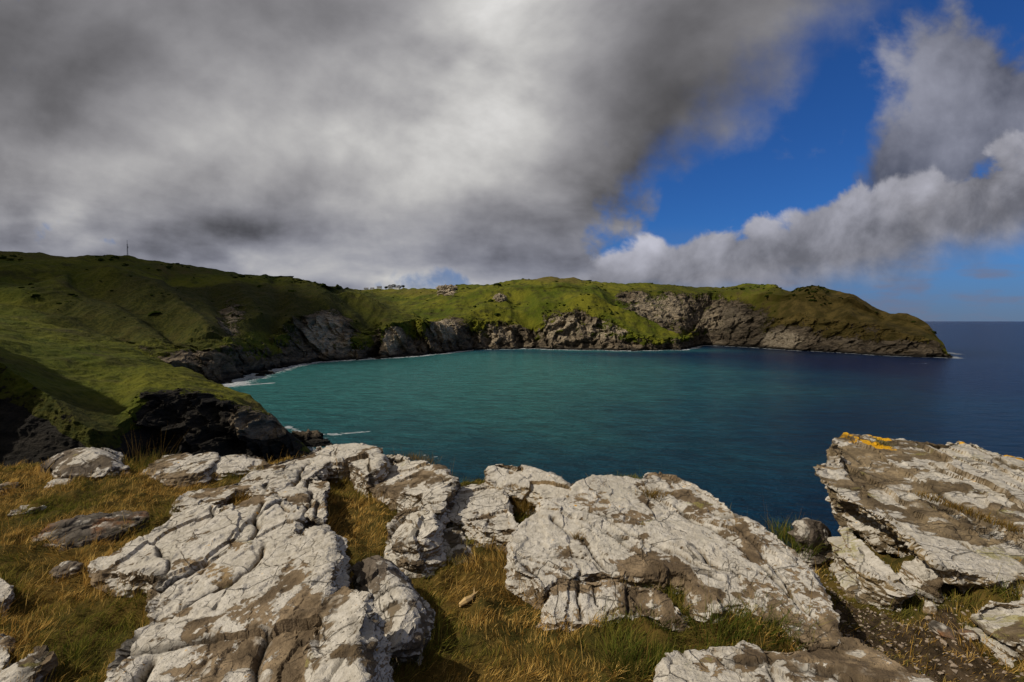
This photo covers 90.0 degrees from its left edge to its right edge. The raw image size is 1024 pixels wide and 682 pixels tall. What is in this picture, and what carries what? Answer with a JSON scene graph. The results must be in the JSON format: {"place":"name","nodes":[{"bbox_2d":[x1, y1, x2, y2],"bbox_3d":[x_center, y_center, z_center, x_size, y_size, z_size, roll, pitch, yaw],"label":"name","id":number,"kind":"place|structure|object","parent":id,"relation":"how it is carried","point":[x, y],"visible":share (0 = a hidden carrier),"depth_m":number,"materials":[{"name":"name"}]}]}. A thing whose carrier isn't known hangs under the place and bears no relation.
{"place":"outdoors","nodes":[
{"label":"outdoors","id":0,"kind":"place"},
{"bbox_2d":[0,316,311,465],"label":"hill","id":1,"kind":"structure","parent":0,"point":[62,389],"depth_m":147.70,"materials":[{"name":"green plant"}]},
{"bbox_2d":[0,251,951,383],"bbox_3d":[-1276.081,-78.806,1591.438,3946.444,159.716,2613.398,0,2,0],"label":"hills","id":2,"kind":"structure","parent":0,"point":[229,333],"depth_m":698.39,"materials":[{"name":"green plant"}]},
{"bbox_2d":[436,284,457,294],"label":"crag","id":3,"kind":"structure","parent":2,"relation":"on","point":[443,289],"depth_m":1044.20,"materials":[{"name":"grey stone"}]},
{"bbox_2d":[0,254,936,338],"bbox_3d":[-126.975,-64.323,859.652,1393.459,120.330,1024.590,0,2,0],"label":"scrub","id":4,"kind":"object","parent":2,"relation":"on","point":[259,286],"visible":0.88,"depth_m":793.26,"materials":[{"name":"green plant"}]},
{"bbox_2d":[492,293,506,300],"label":"crag","id":5,"kind":"structure","parent":2,"relation":"on","point":[499,296],"depth_m":928.28,"materials":[{"name":"grey stone"}]},
{"bbox_2d":[215,340,952,383],"bbox_3d":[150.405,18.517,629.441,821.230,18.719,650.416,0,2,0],"label":"shore boulders","id":6,"kind":"object","parent":2,"relation":"on","point":[724,343],"visible":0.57,"depth_m":698.73,"materials":[{"name":"grey stone"}]},
{"bbox_2d":[0,450,1023,681],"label":"cliff top ground","id":7,"kind":"structure","parent":0,"point":[892,559],"depth_m":2.84,"materials":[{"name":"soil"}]},
{"bbox_2d":[0,578,14,616],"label":"rock","id":8,"kind":"object","parent":7,"relation":"on","point":[7,591],"visible":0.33,"depth_m":2.87,"materials":[{"name":"grey stone"}]},
{"bbox_2d":[0,633,15,670],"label":"rock","id":9,"kind":"object","parent":7,"relation":"on","point":[4,654],"visible":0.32,"depth_m":2.44,"materials":[{"name":"grey stone"}]},
{"bbox_2d":[0,482,20,495],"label":"rock","id":10,"kind":"object","parent":7,"relation":"on","point":[5,484],"visible":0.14,"depth_m":4.89,"materials":[{"name":"grey stone"}]},
{"bbox_2d":[8,505,45,516],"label":"rock","id":11,"kind":"object","parent":7,"relation":"on","point":[40,508],"visible":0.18,"depth_m":4.29,"materials":[{"name":"grey stone"}]},
{"bbox_2d":[0,645,57,681],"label":"rock","id":12,"kind":"object","parent":7,"relation":"on","point":[42,658],"visible":0.88,"depth_m":2.24,"materials":[{"name":"grey stone"}]},
{"bbox_2d":[44,478,70,487],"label":"rock","id":13,"kind":"object","parent":7,"relation":"on","point":[53,481],"visible":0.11,"depth_m":4.98,"materials":[{"name":"grey stone"}]},
{"bbox_2d":[48,561,85,582],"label":"rock","id":14,"kind":"object","parent":7,"relation":"on","point":[62,568],"visible":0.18,"depth_m":3.24,"materials":[{"name":"grey stone"}]},
{"bbox_2d":[40,447,129,480],"bbox_3d":[-4.526,1.550,5.508,1.281,0.786,0.811,2,3,35],"label":"boulder","id":15,"kind":"object","parent":7,"relation":"on","point":[102,463],"visible":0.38,"depth_m":5.27,"materials":[{"name":"grey stone"}]},
{"bbox_2d":[31,510,149,550],"bbox_3d":[-3.188,1.575,3.886,0.790,0.444,0.733,0,2,0],"label":"rock slab","id":16,"kind":"object","parent":7,"relation":"on","point":[84,527],"visible":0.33,"depth_m":3.83,"materials":[{"name":"stone"}]},
{"bbox_2d":[121,424,188,470],"bbox_3d":[-3.974,1.116,5.675,0.709,0.566,0.647,0,2,0],"label":"grass tuft","id":17,"kind":"object","parent":7,"relation":"on","point":[142,461],"visible":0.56,"depth_m":5.63,"materials":[{"name":"plant"}]},
{"bbox_2d":[140,452,220,487],"bbox_3d":[-3.529,1.594,5.436,1.032,0.719,1.021,0,2,0],"label":"rock","id":18,"kind":"object","parent":7,"relation":"on","point":[187,467],"visible":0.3,"depth_m":5.25,"materials":[{"name":"grey stone"}]},
{"bbox_2d":[87,493,352,681],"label":"rock slab","id":19,"kind":"object","parent":7,"relation":"on","point":[241,591],"visible":0.83,"depth_m":2.60,"materials":[{"name":"grey stone"}]},
{"bbox_2d":[227,492,247,504],"bbox_3d":[-2.336,1.338,4.505,0.550,0.114,0.212,-2,3,-40],"label":"grass tuft","id":20,"kind":"object","parent":7,"relation":"on","point":[239,497],"visible":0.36,"depth_m":4.45,"materials":[{"name":"brown plant"}]},
{"bbox_2d":[208,454,268,480],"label":"rock","id":21,"kind":"object","parent":7,"relation":"on","point":[225,465],"visible":0.2,"depth_m":5.38,"materials":[{"name":"grey stone"}]},
{"bbox_2d":[170,443,390,529],"bbox_3d":[-1.809,1.660,4.862,2.026,1.040,2.043,1,2,23],"label":"rock slab","id":22,"kind":"object","parent":7,"relation":"on","point":[302,483],"visible":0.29,"depth_m":4.72,"materials":[{"name":"grey stone"}]},
{"bbox_2d":[302,586,393,681],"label":"rock block","id":23,"kind":"object","parent":7,"relation":"on","point":[349,642],"visible":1,"depth_m":1.94,"materials":[{"name":"white stone"}]},
{"bbox_2d":[351,555,435,667],"bbox_3d":[-0.620,1.593,2.735,0.435,0.741,0.858,-2,3,-38],"label":"boulder","id":24,"kind":"object","parent":7,"relation":"on","point":[404,610],"visible":0.43,"depth_m":2.55,"materials":[{"name":"grey stone"}]},
{"bbox_2d":[369,454,460,530],"bbox_3d":[-0.945,1.651,4.742,0.832,1.088,2.269,-2,3,-40],"label":"rock","id":25,"kind":"object","parent":7,"relation":"on","point":[434,488],"visible":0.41,"depth_m":4.31,"materials":[{"name":"grey stone"}]},
{"bbox_2d":[384,505,446,578],"bbox_3d":[-0.702,1.567,3.557,0.484,0.775,0.949,-1,2,-25],"label":"rock block","id":26,"kind":"object","parent":7,"relation":"on","point":[414,542],"visible":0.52,"depth_m":3.29,"materials":[{"name":"grey stone"}]},
{"bbox_2d":[392,442,439,463],"bbox_3d":[-1.021,1.195,5.562,0.672,0.218,0.298,1,3,33],"label":"grass tuft","id":27,"kind":"object","parent":7,"relation":"on","point":[416,457],"visible":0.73,"depth_m":5.57,"materials":[{"name":"plant"}]},
{"bbox_2d":[442,527,473,565],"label":"rock","id":28,"kind":"object","parent":7,"relation":"on","point":[455,540],"visible":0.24,"depth_m":3.53,"materials":[{"name":"grey stone"}]},
{"bbox_2d":[459,589,478,606],"bbox_3d":[-0.241,1.453,2.904,0.046,0.061,0.138,2,3,39],"label":"dry husk","id":29,"kind":"object","parent":7,"relation":"on","point":[464,600],"visible":0.97,"depth_m":2.88,"materials":[{"name":"beige plant"}]},
{"bbox_2d":[447,482,518,550],"bbox_3d":[-0.243,1.713,4.011,0.742,0.966,1.116,0,2,0],"label":"rock slab","id":30,"kind":"object","parent":7,"relation":"on","point":[479,509],"visible":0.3,"depth_m":3.88,"materials":[{"name":"grey stone"}]},
{"bbox_2d":[510,492,535,516],"bbox_3d":[0.090,1.292,4.290,0.330,0.204,0.593,0,2,0],"label":"grass tuft","id":31,"kind":"object","parent":7,"relation":"on","point":[525,505],"visible":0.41,"depth_m":4.17,"materials":[{"name":"brown plant"}]},
{"bbox_2d":[484,464,571,514],"bbox_3d":[0.164,1.717,4.439,1.079,1.180,0.673,1,3,27],"label":"rock","id":32,"kind":"object","parent":7,"relation":"on","point":[531,484],"visible":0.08,"depth_m":4.30,"materials":[{"name":"grey stone"}]},
{"bbox_2d":[536,579,689,632],"bbox_3d":[0.539,1.653,2.788,0.968,0.610,0.496,0,2,0],"label":"rock slab","id":33,"kind":"object","parent":7,"relation":"on","point":[579,598],"visible":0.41,"depth_m":2.76,"materials":[{"name":"grey stone"}]},
{"bbox_2d":[585,601,693,681],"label":"grass tuft","id":34,"kind":"object","parent":7,"relation":"on","point":[632,659],"visible":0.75,"depth_m":2.38,"materials":[{"name":"green plant"}]},
{"bbox_2d":[628,582,688,604],"bbox_3d":[0.926,1.421,3.006,0.626,0.165,0.367,1,3,31],"label":"grass tuft","id":35,"kind":"object","parent":7,"relation":"on","point":[678,593],"visible":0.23,"depth_m":2.94,"materials":[{"name":"plant"}]},
{"bbox_2d":[504,472,842,650],"bbox_3d":[0.986,1.707,3.511,2.095,1.162,1.897,1,2,20],"label":"rock slab","id":36,"kind":"object","parent":7,"relation":"on","point":[687,535],"visible":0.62,"depth_m":3.21,"materials":[{"name":"grey stone"}]},
{"bbox_2d":[570,531,588,540],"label":"grass tuft","id":37,"kind":"object","parent":36,"relation":"on","point":[577,536],"visible":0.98,"depth_m":3.41,"materials":[{"name":"green plant"}]},
{"bbox_2d":[635,486,674,499],"bbox_3d":[1.101,1.161,3.968,0.334,0.091,0.249,0,2,0],"label":"grass tuft","id":38,"kind":"object","parent":36,"relation":"on","point":[655,493],"visible":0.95,"depth_m":3.94,"materials":[{"name":"brown plant"}]},
{"bbox_2d":[670,572,835,650],"bbox_3d":[1.214,1.244,2.587,0.813,0.552,0.596,0,2,0],"label":"grass tuft","id":39,"kind":"object","parent":7,"relation":"on","point":[735,625],"visible":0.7,"depth_m":2.58,"materials":[{"name":"green plant"}]},
{"bbox_2d":[653,637,936,681],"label":"rock slab","id":40,"kind":"object","parent":7,"relation":"on","point":[845,659],"visible":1,"depth_m":2.20,"materials":[{"name":"grey stone"}]},
{"bbox_2d":[762,500,827,560],"bbox_3d":[2.096,1.343,3.801,0.524,0.380,0.638,0,2,0],"label":"grass tuft","id":41,"kind":"object","parent":7,"relation":"on","point":[788,538],"visible":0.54,"depth_m":3.81,"materials":[{"name":"green plant"}]},
{"bbox_2d":[788,518,832,571],"bbox_3d":[2.210,1.653,3.802,0.386,0.694,0.531,2,3,38],"label":"boulder","id":42,"kind":"object","parent":7,"relation":"on","point":[815,530],"visible":0.24,"depth_m":3.70,"materials":[{"name":"grey stone"}]},
{"bbox_2d":[824,551,835,559],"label":"stone","id":43,"kind":"object","parent":7,"relation":"on","point":[829,555],"visible":0.7,"depth_m":3.70,"materials":[{"name":"grey stone"}]},
{"bbox_2d":[827,527,914,612],"bbox_3d":[2.291,1.686,3.378,0.375,0.772,0.724,0,2,0],"label":"rock","id":44,"kind":"object","parent":7,"relation":"on","point":[876,581],"visible":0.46,"depth_m":3.25,"materials":[{"name":"stone"}]},
{"bbox_2d":[879,614,887,618],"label":"stone","id":45,"kind":"object","parent":7,"relation":"on","point":[882,616],"visible":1,"depth_m":3.05,"materials":[{"name":"grey stone"}]},
{"bbox_2d":[813,432,1023,594],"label":"rock outcrop","id":46,"kind":"object","parent":7,"relation":"on","point":[872,498],"visible":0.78,"depth_m":3.83,"materials":[{"name":"stone"}]},
{"bbox_2d":[870,437,893,447],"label":"grass tuft","id":47,"kind":"object","parent":46,"relation":"on","point":[880,442],"visible":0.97,"depth_m":4.67,"materials":[{"name":"yellow plant"}]},
{"bbox_2d":[914,490,1023,533],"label":"grass tuft","id":48,"kind":"object","parent":46,"relation":"on","point":[1001,523],"visible":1,"depth_m":3.48,"materials":[{"name":"plant"}]},
{"bbox_2d":[896,556,947,605],"bbox_3d":[2.551,1.606,3.193,0.322,0.425,0.445,0,2,0],"label":"rock","id":49,"kind":"object","parent":7,"relation":"on","point":[924,577],"visible":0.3,"depth_m":3.15,"materials":[{"name":"white stone"}]},
{"bbox_2d":[923,602,937,613],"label":"stone","id":50,"kind":"object","parent":7,"relation":"on","point":[928,608],"visible":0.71,"depth_m":2.99,"materials":[{"name":"beige stone"}]},
{"bbox_2d":[928,620,955,638],"bbox_3d":[2.371,1.594,2.821,0.096,0.059,0.175,0,2,0],"label":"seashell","id":51,"kind":"object","parent":7,"relation":"on","point":[939,628],"visible":0.93,"depth_m":2.80,"materials":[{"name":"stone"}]},
{"bbox_2d":[957,628,979,640],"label":"stone","id":52,"kind":"object","parent":7,"relation":"on","point":[964,632],"visible":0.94,"depth_m":2.71,"materials":[{"name":"stone"}]},
{"bbox_2d":[964,590,1023,667],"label":"rock ledge","id":53,"kind":"object","parent":7,"relation":"on","point":[1005,621],"visible":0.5,"depth_m":2.68,"materials":[{"name":"stone"}]},
{"bbox_2d":[0,0,1023,320],"label":"sky","id":54,"kind":"structure","parent":0,"point":[872,151],"materials":[{"name":"grey"}]},
{"bbox_2d":[222,321,1023,545],"bbox_3d":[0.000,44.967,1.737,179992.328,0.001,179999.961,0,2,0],"label":"sea","id":55,"kind":"structure","parent":0,"point":[739,430],"depth_m":266.56,"materials":[{"name":"liquid"}]},
{"bbox_2d":[258,370,274,373],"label":"sea rock","id":56,"kind":"object","parent":55,"relation":"in","point":[267,372],"visible":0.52,"depth_m":434.71,"materials":[{"name":"black stone"}]},
{"bbox_2d":[291,429,323,442],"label":"sea rock","id":57,"kind":"object","parent":55,"relation":"in","point":[303,436],"visible":0.36,"depth_m":190.11,"materials":[{"name":"grey stone"}]},
{"bbox_2d":[304,439,332,446],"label":"sea rock","id":58,"kind":"object","parent":55,"relation":"in","point":[318,442],"visible":0.64,"depth_m":184.65,"materials":[{"name":"black stone"}]},
{"bbox_2d":[824,574,1023,680],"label":"gravel","id":59,"kind":"structure","parent":0,"point":[944,642],"depth_m":2.80,"materials":[{"name":"grey gravel"}]}
]}

